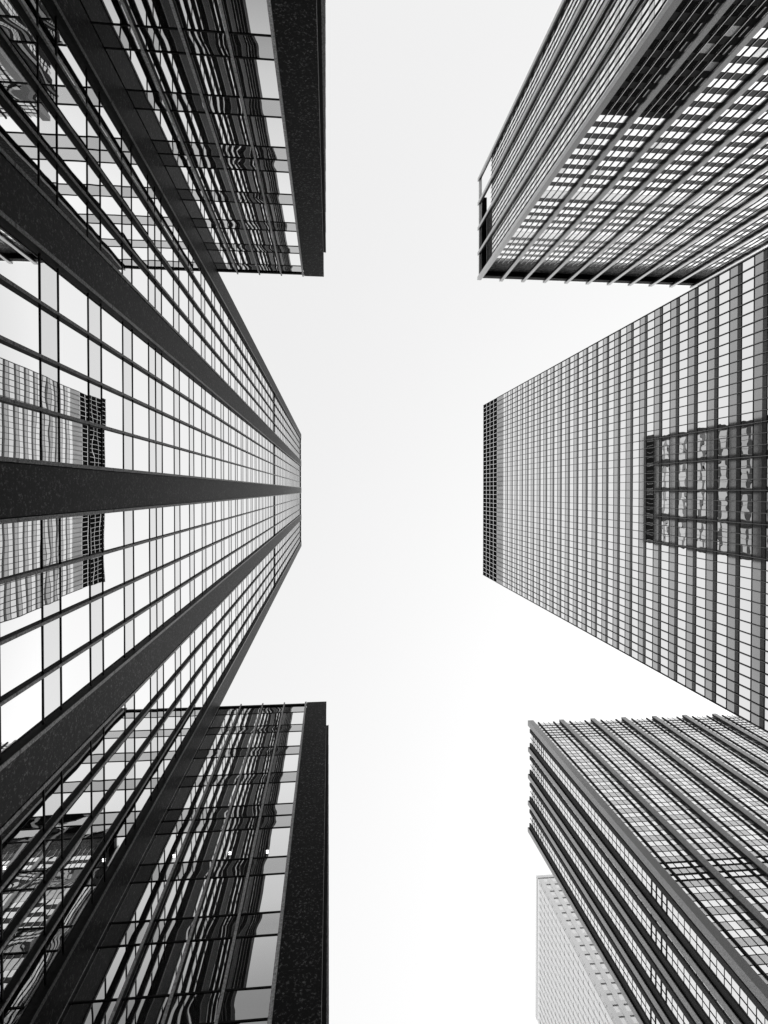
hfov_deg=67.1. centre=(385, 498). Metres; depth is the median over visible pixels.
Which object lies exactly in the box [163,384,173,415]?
window
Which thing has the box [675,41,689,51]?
window
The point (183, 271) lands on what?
window
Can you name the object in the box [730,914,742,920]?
window
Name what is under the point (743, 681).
window
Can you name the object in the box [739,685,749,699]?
window
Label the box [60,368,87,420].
window
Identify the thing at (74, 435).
window
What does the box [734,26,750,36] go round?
window
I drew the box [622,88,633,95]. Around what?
window
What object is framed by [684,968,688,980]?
window
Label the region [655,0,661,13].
window
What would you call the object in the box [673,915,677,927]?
window
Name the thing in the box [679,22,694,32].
window
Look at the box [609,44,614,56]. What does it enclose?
window
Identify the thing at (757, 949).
window
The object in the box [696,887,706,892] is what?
window
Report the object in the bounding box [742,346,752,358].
window
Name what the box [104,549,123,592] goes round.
window
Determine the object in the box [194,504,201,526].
window
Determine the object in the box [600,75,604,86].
window
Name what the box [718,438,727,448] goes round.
window
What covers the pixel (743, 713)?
window
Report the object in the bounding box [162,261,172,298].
window
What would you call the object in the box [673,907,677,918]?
window
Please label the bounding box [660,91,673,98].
window
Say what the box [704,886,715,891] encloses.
window
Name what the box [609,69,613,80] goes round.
window
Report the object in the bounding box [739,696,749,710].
window
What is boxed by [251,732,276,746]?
window
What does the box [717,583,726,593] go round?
window
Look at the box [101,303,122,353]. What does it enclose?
window
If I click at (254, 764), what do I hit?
window
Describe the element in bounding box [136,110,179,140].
window
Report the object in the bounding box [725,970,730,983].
window
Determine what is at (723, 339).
window
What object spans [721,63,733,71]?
window
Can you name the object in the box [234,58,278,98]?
window
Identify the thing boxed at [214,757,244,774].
window
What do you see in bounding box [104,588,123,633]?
window
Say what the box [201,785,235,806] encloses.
window
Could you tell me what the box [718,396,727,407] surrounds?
window
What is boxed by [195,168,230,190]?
window
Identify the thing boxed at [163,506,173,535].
window
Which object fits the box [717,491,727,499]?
window
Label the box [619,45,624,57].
window
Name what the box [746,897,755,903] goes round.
window
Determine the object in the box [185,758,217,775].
window
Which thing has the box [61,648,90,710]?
window
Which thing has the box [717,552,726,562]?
window
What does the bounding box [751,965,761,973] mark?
window
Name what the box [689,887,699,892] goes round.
window
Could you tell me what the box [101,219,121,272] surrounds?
window
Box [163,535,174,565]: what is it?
window
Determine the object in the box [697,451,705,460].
window
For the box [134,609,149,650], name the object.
window
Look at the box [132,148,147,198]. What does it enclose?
window
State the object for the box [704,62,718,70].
window
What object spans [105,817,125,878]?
window
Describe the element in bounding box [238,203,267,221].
window
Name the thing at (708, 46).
window
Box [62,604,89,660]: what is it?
window
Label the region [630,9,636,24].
window
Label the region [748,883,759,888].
window
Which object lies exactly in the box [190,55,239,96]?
window
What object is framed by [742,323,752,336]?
window
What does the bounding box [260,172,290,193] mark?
window
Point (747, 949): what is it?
window
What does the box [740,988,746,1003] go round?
window
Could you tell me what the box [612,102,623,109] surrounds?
window
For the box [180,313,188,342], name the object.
window
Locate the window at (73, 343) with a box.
[59,318,87,375]
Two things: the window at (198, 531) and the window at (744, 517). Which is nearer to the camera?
the window at (198, 531)
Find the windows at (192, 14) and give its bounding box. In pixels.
[79,0,224,31]
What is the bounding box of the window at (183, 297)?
[179,284,188,317]
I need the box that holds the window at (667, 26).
[661,20,674,31]
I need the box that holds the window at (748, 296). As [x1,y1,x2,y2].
[742,289,753,303]
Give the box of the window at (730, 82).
[722,80,736,87]
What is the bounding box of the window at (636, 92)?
[630,89,642,96]
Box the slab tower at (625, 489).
[482,247,767,732]
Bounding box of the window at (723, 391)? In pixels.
[718,386,727,396]
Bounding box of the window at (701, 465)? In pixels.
[697,461,705,470]
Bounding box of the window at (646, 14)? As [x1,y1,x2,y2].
[642,8,648,23]
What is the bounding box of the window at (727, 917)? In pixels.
[722,914,733,920]
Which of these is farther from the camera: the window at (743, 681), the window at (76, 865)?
the window at (743, 681)
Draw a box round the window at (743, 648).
[739,642,750,655]
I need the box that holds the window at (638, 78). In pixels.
[632,73,644,81]
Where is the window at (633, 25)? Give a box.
[630,18,636,32]
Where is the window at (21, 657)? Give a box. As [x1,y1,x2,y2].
[0,626,41,699]
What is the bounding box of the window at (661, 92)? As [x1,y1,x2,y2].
[655,90,664,97]
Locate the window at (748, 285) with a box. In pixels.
[742,278,753,292]
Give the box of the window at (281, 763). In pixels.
[271,754,298,771]
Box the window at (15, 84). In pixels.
[0,39,37,133]
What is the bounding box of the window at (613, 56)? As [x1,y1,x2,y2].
[609,52,614,64]
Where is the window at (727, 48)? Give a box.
[719,45,734,54]
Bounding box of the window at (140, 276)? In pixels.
[132,256,147,299]
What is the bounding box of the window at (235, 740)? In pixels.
[225,733,252,747]
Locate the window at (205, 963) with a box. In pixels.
[175,939,231,992]
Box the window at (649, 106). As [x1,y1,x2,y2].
[644,104,653,111]
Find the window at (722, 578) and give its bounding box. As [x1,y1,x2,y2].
[717,573,726,583]
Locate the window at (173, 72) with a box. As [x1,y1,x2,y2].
[146,52,198,93]
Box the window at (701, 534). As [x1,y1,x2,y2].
[697,529,705,538]
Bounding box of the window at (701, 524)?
[697,520,705,529]
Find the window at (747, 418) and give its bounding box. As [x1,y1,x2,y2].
[741,413,752,424]
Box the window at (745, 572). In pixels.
[740,567,750,578]
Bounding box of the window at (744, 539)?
[740,534,751,544]
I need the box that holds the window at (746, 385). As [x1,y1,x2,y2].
[741,379,752,391]
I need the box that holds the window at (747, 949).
[742,947,755,954]
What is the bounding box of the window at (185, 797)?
[168,786,205,808]
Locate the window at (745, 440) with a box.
[741,435,751,445]
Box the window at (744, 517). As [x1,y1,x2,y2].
[740,512,751,522]
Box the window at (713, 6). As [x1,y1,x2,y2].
[704,2,720,14]
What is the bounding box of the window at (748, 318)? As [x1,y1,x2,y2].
[742,312,752,325]
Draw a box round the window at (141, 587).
[134,575,149,613]
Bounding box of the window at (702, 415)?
[697,411,706,421]
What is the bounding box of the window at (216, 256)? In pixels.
[207,250,231,262]
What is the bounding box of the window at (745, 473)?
[741,468,751,478]
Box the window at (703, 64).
[695,61,708,69]
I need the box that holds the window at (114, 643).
[103,626,124,675]
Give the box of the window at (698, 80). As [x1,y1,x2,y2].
[690,77,704,85]
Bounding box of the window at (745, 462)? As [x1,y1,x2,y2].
[741,457,751,467]
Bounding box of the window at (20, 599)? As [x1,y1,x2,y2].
[0,573,41,639]
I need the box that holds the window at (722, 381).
[718,375,728,386]
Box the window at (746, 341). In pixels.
[742,335,752,347]
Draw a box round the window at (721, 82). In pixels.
[714,79,726,87]
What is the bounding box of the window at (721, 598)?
[717,593,726,604]
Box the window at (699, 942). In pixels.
[697,936,702,949]
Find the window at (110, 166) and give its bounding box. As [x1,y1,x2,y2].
[101,136,120,196]
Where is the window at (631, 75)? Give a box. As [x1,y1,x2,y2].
[625,73,636,80]
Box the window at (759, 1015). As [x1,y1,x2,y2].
[757,1009,763,1023]
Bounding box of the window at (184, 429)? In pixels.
[180,422,188,449]
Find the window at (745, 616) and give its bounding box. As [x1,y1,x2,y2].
[740,610,750,622]
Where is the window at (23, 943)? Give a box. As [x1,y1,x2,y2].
[3,893,43,996]
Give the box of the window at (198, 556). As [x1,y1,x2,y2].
[195,551,201,575]
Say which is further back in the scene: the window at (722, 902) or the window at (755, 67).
the window at (722, 902)
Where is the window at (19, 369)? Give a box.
[0,341,39,406]
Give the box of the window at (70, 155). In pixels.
[58,119,86,193]
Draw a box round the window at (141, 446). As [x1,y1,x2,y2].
[134,437,148,470]
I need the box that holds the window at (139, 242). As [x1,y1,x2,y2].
[132,220,147,267]
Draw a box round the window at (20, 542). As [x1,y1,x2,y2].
[0,520,40,579]
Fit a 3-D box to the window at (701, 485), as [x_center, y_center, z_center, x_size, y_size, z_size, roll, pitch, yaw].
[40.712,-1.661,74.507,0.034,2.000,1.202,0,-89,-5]
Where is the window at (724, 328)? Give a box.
[719,322,728,334]
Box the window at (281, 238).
[273,231,297,245]
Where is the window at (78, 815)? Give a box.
[63,782,90,854]
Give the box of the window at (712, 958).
[710,952,715,965]
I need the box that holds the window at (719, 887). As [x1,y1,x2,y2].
[714,885,725,890]
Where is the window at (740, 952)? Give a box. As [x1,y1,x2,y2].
[735,948,744,954]
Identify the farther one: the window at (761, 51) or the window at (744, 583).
the window at (761, 51)
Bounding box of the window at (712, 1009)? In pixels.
[710,1003,715,1017]
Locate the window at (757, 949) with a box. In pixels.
[751,946,764,953]
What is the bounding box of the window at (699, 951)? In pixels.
[697,945,702,957]
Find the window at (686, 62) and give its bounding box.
[679,60,690,68]
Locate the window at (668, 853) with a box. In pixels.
[664,851,672,855]
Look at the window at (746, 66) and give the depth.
99.66 m
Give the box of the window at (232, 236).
[220,229,248,243]
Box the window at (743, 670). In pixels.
[739,664,749,677]
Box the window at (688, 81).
[682,77,695,85]
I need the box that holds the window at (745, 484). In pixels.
[741,479,751,489]
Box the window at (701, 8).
[694,1,710,13]
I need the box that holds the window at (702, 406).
[698,401,706,411]
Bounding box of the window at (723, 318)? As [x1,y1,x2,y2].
[719,312,728,324]
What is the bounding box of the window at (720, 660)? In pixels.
[716,654,725,666]
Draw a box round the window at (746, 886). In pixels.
[741,884,751,888]
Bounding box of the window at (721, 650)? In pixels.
[716,644,725,656]
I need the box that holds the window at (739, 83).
[731,80,744,88]
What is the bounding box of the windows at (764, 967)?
[533,718,767,1023]
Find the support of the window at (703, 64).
in the ribbed tower at (630, 147)
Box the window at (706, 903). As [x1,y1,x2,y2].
[701,901,711,906]
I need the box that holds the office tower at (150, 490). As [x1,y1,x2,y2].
[0,0,301,1023]
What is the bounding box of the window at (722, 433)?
[718,428,727,438]
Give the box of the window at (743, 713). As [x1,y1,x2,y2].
[739,707,749,721]
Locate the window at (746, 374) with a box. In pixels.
[742,368,752,380]
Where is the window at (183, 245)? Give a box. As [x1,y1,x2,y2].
[179,230,187,263]
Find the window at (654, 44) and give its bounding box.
[648,39,660,48]
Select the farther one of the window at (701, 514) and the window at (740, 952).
the window at (740, 952)
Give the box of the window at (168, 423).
[163,415,173,444]
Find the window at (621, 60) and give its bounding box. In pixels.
[619,53,624,66]
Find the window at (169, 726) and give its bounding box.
[164,709,174,747]
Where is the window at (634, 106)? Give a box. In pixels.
[629,103,639,110]
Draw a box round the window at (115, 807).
[105,779,124,839]
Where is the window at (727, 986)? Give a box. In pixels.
[725,980,730,994]
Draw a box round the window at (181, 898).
[155,879,205,918]
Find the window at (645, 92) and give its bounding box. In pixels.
[639,89,650,96]
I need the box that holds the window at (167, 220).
[162,200,172,240]
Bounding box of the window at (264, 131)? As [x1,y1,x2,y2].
[247,116,284,146]
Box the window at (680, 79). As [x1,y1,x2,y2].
[673,76,685,84]
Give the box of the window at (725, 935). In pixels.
[720,931,729,937]
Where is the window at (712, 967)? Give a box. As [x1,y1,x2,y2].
[710,961,715,975]
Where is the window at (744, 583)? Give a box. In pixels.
[740,577,750,589]
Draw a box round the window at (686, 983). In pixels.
[684,977,688,989]
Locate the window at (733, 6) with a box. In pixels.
[723,4,737,15]
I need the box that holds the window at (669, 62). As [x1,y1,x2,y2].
[661,59,675,67]
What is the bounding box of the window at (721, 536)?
[717,532,726,541]
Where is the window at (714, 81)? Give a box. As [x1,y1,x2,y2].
[707,79,718,86]
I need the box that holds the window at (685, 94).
[678,92,690,99]
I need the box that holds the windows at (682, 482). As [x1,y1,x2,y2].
[503,270,767,730]
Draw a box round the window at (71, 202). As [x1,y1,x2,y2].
[58,168,86,235]
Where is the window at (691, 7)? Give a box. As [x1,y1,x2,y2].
[684,1,700,12]
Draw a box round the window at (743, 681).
[739,675,749,688]
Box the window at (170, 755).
[164,738,175,775]
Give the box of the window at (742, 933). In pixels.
[736,930,748,936]
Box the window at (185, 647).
[181,637,189,666]
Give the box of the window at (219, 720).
[210,715,235,726]
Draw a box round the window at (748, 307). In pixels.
[742,301,753,314]
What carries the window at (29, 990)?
in the office tower at (150, 490)
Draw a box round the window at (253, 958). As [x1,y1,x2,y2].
[225,935,277,988]
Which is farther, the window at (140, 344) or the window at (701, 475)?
the window at (701, 475)
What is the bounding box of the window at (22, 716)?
[0,680,42,760]
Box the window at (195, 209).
[182,200,212,218]
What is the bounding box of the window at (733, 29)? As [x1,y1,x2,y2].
[724,26,740,36]
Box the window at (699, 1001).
[697,994,701,1007]
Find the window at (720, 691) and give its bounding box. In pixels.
[716,685,725,697]
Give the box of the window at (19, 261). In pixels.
[0,220,38,298]
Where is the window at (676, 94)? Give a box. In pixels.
[670,91,682,99]
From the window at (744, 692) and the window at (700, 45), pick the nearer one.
the window at (744, 692)
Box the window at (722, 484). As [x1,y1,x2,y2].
[718,480,727,489]
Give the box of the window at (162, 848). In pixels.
[141,833,186,863]
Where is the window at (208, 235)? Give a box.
[196,228,223,242]
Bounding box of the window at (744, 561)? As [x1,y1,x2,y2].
[740,556,750,567]
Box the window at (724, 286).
[719,280,728,293]
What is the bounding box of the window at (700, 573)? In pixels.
[696,568,704,578]
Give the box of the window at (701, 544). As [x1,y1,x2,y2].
[697,539,705,548]
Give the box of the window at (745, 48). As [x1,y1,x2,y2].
[736,46,748,55]
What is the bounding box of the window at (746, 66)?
[737,64,751,73]
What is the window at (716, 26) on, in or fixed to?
in the ribbed tower at (630, 147)
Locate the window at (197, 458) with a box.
[194,453,201,476]
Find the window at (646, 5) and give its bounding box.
[642,0,648,14]
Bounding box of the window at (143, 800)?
[136,776,150,826]
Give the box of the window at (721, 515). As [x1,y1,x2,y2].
[717,511,726,520]
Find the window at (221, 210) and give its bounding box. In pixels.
[209,202,240,219]
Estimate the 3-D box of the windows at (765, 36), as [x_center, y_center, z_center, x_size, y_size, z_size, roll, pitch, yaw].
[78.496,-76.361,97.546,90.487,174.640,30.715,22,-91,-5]
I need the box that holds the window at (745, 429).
[741,424,752,434]
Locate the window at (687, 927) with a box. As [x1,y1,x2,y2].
[685,922,689,933]
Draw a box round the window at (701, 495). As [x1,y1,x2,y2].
[697,491,705,499]
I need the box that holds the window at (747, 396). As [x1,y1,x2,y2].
[741,390,752,402]
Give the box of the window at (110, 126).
[100,93,120,157]
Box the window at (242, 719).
[234,714,258,725]
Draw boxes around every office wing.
[57,701,328,1023]
[79,0,325,276]
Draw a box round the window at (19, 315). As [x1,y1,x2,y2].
[0,281,39,352]
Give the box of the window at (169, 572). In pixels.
[164,564,174,595]
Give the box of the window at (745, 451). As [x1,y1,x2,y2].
[741,446,751,456]
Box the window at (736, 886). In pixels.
[733,884,742,889]
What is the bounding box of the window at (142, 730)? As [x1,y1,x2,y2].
[135,710,150,755]
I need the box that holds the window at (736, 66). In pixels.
[728,64,742,72]
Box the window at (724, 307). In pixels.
[719,301,728,314]
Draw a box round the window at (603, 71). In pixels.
[600,67,604,78]
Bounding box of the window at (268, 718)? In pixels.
[258,713,280,724]
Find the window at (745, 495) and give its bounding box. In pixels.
[741,491,751,500]
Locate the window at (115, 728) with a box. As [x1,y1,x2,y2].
[105,705,124,757]
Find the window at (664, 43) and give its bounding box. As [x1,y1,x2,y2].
[656,40,670,49]
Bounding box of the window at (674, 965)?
[673,961,676,972]
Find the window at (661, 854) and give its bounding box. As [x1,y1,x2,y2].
[657,852,665,856]
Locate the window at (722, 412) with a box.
[718,407,727,417]
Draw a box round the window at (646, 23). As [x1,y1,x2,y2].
[642,17,648,33]
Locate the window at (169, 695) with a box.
[164,680,174,717]
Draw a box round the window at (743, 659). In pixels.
[739,653,749,666]
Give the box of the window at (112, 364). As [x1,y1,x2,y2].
[102,345,122,391]
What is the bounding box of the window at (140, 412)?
[133,401,148,437]
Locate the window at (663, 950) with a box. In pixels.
[662,946,665,957]
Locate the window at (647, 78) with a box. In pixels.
[641,74,654,82]
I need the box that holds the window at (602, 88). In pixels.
[599,83,604,95]
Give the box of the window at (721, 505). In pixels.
[717,501,727,510]
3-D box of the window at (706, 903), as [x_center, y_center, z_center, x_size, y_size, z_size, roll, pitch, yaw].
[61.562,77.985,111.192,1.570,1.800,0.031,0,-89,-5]
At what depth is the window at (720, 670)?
70.77 m
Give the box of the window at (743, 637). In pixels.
[739,631,750,644]
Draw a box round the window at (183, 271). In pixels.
[179,257,187,290]
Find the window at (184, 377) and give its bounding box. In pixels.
[180,368,188,396]
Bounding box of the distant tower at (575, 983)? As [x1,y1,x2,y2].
[535,874,638,1023]
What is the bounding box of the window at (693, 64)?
[686,60,699,69]
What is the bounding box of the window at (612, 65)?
[609,60,614,72]
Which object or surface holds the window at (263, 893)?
in the office wing at (221, 915)
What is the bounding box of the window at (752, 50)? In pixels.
[743,47,758,56]
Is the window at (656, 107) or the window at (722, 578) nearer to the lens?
the window at (722, 578)
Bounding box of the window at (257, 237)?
[247,230,273,244]
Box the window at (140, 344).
[133,329,147,369]
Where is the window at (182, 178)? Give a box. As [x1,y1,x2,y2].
[165,167,200,189]
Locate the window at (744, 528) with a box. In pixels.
[740,523,751,533]
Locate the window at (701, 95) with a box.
[694,93,704,100]
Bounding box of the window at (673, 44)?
[666,41,679,50]
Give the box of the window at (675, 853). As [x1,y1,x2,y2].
[671,851,679,855]
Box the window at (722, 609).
[717,603,726,614]
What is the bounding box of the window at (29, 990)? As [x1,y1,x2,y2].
[4,946,44,1023]
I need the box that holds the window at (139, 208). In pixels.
[132,184,147,234]
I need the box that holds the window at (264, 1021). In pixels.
[228,1020,267,1023]
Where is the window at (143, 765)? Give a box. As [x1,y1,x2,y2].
[136,743,150,791]
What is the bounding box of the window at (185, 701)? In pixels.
[181,688,189,719]
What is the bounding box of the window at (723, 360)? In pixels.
[719,354,728,365]
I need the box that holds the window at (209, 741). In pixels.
[199,734,227,748]
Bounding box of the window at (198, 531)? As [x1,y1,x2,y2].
[195,527,201,550]
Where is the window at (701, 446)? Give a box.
[697,441,705,450]
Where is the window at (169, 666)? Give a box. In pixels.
[164,653,174,686]
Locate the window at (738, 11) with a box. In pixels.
[731,5,748,16]
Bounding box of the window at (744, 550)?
[740,545,750,555]
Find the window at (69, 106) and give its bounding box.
[57,68,86,148]
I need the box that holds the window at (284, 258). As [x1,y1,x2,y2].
[277,253,300,265]
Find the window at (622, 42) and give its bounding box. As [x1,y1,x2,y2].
[619,36,624,49]
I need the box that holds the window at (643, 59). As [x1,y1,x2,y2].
[636,57,648,65]
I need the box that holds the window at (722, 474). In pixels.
[718,470,727,479]
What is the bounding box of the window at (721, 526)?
[717,521,726,531]
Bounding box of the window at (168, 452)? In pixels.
[163,445,173,473]
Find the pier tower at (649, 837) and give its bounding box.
[528,713,767,1023]
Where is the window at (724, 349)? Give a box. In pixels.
[719,343,728,355]
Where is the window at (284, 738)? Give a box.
[276,731,301,745]
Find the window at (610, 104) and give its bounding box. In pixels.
[605,102,614,108]
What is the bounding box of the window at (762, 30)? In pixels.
[753,28,766,38]
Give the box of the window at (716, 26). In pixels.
[707,24,719,34]
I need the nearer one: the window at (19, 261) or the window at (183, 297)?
the window at (19, 261)
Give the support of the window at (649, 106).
in the ribbed tower at (630, 147)
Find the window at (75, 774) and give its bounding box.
[63,741,90,807]
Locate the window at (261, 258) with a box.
[254,252,277,264]
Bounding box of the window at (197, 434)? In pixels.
[194,429,201,452]
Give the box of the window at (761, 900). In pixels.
[755,897,766,902]
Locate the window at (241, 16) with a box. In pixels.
[221,0,270,34]
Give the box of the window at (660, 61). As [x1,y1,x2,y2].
[653,58,666,66]
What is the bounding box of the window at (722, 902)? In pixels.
[717,899,727,905]
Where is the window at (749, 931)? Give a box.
[744,929,757,935]
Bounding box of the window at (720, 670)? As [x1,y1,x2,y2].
[716,664,725,677]
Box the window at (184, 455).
[180,450,188,475]
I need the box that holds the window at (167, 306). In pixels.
[162,291,172,325]
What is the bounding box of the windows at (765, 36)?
[494,0,767,266]
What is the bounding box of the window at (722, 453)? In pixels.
[718,449,727,458]
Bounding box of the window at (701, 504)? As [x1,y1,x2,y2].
[697,500,705,509]
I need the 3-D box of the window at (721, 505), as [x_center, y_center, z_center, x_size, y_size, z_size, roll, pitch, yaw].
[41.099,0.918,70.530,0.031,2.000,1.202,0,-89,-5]
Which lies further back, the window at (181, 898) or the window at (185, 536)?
the window at (185, 536)
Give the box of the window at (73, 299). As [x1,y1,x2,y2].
[59,269,87,330]
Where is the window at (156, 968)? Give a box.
[123,942,185,997]
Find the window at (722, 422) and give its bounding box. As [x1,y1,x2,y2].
[718,417,727,427]
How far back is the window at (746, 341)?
66.29 m
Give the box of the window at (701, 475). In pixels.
[697,471,705,479]
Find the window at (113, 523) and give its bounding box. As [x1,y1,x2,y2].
[103,512,123,551]
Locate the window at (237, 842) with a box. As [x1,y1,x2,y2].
[216,829,255,859]
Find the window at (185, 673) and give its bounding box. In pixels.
[181,662,189,693]
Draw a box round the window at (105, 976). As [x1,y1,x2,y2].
[70,945,139,1001]
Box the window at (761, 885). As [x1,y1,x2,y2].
[756,882,767,887]
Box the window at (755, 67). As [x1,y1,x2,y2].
[746,65,761,73]
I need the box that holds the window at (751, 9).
[741,6,758,17]
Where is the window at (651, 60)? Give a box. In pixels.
[644,57,656,66]
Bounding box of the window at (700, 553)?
[696,549,704,558]
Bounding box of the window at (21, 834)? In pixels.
[2,791,43,878]
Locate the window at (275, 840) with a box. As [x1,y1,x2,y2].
[253,827,289,856]
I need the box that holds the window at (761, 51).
[752,48,767,57]
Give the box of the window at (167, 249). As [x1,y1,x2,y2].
[162,231,172,269]
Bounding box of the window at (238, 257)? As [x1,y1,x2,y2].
[230,251,254,263]
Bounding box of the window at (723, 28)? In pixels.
[714,25,730,35]
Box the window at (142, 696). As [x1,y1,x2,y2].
[135,679,149,721]
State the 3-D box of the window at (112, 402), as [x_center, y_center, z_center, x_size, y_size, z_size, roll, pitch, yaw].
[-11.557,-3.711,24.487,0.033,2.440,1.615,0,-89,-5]
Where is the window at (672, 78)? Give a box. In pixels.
[666,76,677,83]
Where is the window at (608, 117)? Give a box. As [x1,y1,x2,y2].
[603,115,613,121]
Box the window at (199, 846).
[178,831,221,861]
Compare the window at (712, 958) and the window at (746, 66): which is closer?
the window at (746, 66)
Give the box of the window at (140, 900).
[111,881,166,921]
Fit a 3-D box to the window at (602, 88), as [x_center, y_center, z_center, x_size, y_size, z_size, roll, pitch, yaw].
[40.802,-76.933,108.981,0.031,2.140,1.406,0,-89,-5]
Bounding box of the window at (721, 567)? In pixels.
[717,562,726,573]
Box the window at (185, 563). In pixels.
[181,557,189,584]
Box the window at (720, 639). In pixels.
[716,634,725,645]
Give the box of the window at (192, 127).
[171,112,214,142]
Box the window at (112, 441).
[103,429,122,468]
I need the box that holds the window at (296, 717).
[281,712,303,724]
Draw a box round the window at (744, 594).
[740,588,750,600]
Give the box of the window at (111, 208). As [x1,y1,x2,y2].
[101,177,121,236]
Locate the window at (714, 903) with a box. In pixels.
[708,900,719,905]
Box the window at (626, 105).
[620,103,631,109]
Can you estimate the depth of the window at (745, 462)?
66.47 m
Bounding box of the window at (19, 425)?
[0,401,39,459]
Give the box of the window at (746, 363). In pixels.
[742,357,752,369]
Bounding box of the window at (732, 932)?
[728,930,739,937]
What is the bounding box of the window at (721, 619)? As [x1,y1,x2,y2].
[717,614,726,625]
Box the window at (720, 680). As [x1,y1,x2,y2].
[716,675,725,687]
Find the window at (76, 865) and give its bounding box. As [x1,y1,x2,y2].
[64,827,91,903]
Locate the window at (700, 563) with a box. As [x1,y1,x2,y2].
[696,558,704,568]
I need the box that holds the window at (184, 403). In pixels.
[180,395,188,423]
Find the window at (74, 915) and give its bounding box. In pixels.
[64,870,91,951]
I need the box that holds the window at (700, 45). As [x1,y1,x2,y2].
[693,43,704,52]
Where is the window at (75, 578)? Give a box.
[61,559,89,611]
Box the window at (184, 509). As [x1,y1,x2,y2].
[180,505,189,530]
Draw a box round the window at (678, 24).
[669,21,684,31]
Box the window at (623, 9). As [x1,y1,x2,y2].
[619,5,624,19]
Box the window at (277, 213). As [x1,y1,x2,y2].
[267,204,294,222]
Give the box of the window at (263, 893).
[241,874,284,912]
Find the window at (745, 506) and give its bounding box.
[740,501,751,511]
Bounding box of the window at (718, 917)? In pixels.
[714,915,724,921]
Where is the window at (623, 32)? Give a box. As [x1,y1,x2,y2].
[619,28,624,41]
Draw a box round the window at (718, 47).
[709,44,723,53]
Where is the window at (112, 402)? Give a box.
[102,387,122,430]
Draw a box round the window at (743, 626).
[739,621,750,633]
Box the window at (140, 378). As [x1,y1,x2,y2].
[133,365,148,404]
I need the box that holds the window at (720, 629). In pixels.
[716,624,725,635]
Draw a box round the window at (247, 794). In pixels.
[233,783,265,805]
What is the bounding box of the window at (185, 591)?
[180,583,189,612]
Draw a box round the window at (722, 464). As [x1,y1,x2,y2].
[718,459,727,468]
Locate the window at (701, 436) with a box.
[697,431,705,440]
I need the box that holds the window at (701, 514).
[697,510,705,519]
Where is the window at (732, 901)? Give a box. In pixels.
[727,899,739,904]
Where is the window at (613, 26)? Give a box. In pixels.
[609,21,614,35]
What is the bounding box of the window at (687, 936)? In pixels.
[684,930,689,942]
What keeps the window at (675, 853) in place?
in the pier tower at (649, 837)
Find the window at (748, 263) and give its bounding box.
[742,256,753,270]
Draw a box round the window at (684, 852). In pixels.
[681,850,690,854]
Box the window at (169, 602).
[164,592,174,625]
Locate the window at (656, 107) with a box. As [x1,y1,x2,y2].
[650,105,661,111]
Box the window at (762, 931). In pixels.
[756,928,767,934]
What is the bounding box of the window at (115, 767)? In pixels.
[105,741,124,798]
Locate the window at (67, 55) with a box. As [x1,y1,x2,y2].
[57,18,85,102]
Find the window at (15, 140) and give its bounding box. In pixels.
[0,99,37,184]
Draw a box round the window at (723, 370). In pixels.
[718,364,728,376]
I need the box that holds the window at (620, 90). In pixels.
[615,88,625,95]
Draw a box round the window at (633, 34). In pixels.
[630,28,635,41]
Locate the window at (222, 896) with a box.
[199,876,245,915]
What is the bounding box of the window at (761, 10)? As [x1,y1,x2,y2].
[751,7,767,17]
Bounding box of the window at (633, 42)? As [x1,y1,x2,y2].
[630,37,635,50]
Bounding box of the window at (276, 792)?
[264,782,295,803]
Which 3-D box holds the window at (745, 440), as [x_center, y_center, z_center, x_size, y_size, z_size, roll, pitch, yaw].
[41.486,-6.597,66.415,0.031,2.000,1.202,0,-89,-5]
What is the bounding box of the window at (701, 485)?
[697,481,705,489]
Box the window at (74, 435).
[60,417,88,464]
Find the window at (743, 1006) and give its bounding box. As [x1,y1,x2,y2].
[740,998,746,1014]
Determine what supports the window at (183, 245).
in the office tower at (150, 490)
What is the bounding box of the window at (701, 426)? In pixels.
[697,421,705,431]
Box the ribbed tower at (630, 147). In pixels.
[477,0,767,287]
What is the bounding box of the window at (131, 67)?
[104,49,157,90]
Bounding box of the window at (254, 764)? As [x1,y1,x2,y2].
[243,755,271,772]
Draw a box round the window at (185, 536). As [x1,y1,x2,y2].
[181,530,189,557]
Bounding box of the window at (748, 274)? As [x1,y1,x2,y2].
[742,267,753,281]
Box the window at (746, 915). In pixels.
[741,913,753,919]
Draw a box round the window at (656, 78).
[650,74,662,82]
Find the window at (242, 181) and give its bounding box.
[227,170,261,192]
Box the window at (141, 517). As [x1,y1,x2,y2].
[134,509,148,542]
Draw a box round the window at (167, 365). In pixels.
[162,353,173,387]
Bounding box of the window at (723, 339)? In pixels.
[719,333,728,345]
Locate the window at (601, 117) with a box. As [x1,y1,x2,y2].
[596,114,605,121]
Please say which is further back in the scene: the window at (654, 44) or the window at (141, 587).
the window at (654, 44)
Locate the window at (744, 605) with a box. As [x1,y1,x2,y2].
[740,599,750,611]
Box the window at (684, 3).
[675,0,689,11]
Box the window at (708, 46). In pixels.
[699,43,714,53]
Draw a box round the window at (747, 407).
[741,401,752,413]
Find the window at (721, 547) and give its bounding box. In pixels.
[717,542,726,552]
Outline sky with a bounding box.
[219,0,735,1023]
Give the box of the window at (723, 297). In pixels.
[719,291,728,303]
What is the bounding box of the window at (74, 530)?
[61,515,88,562]
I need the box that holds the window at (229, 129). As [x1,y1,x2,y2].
[209,114,250,144]
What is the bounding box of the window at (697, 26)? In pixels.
[689,23,704,33]
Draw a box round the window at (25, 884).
[3,840,43,938]
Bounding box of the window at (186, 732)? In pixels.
[182,714,190,746]
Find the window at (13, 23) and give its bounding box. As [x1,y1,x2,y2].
[0,0,36,78]
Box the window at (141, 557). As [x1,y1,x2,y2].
[134,542,149,578]
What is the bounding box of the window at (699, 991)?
[697,986,701,997]

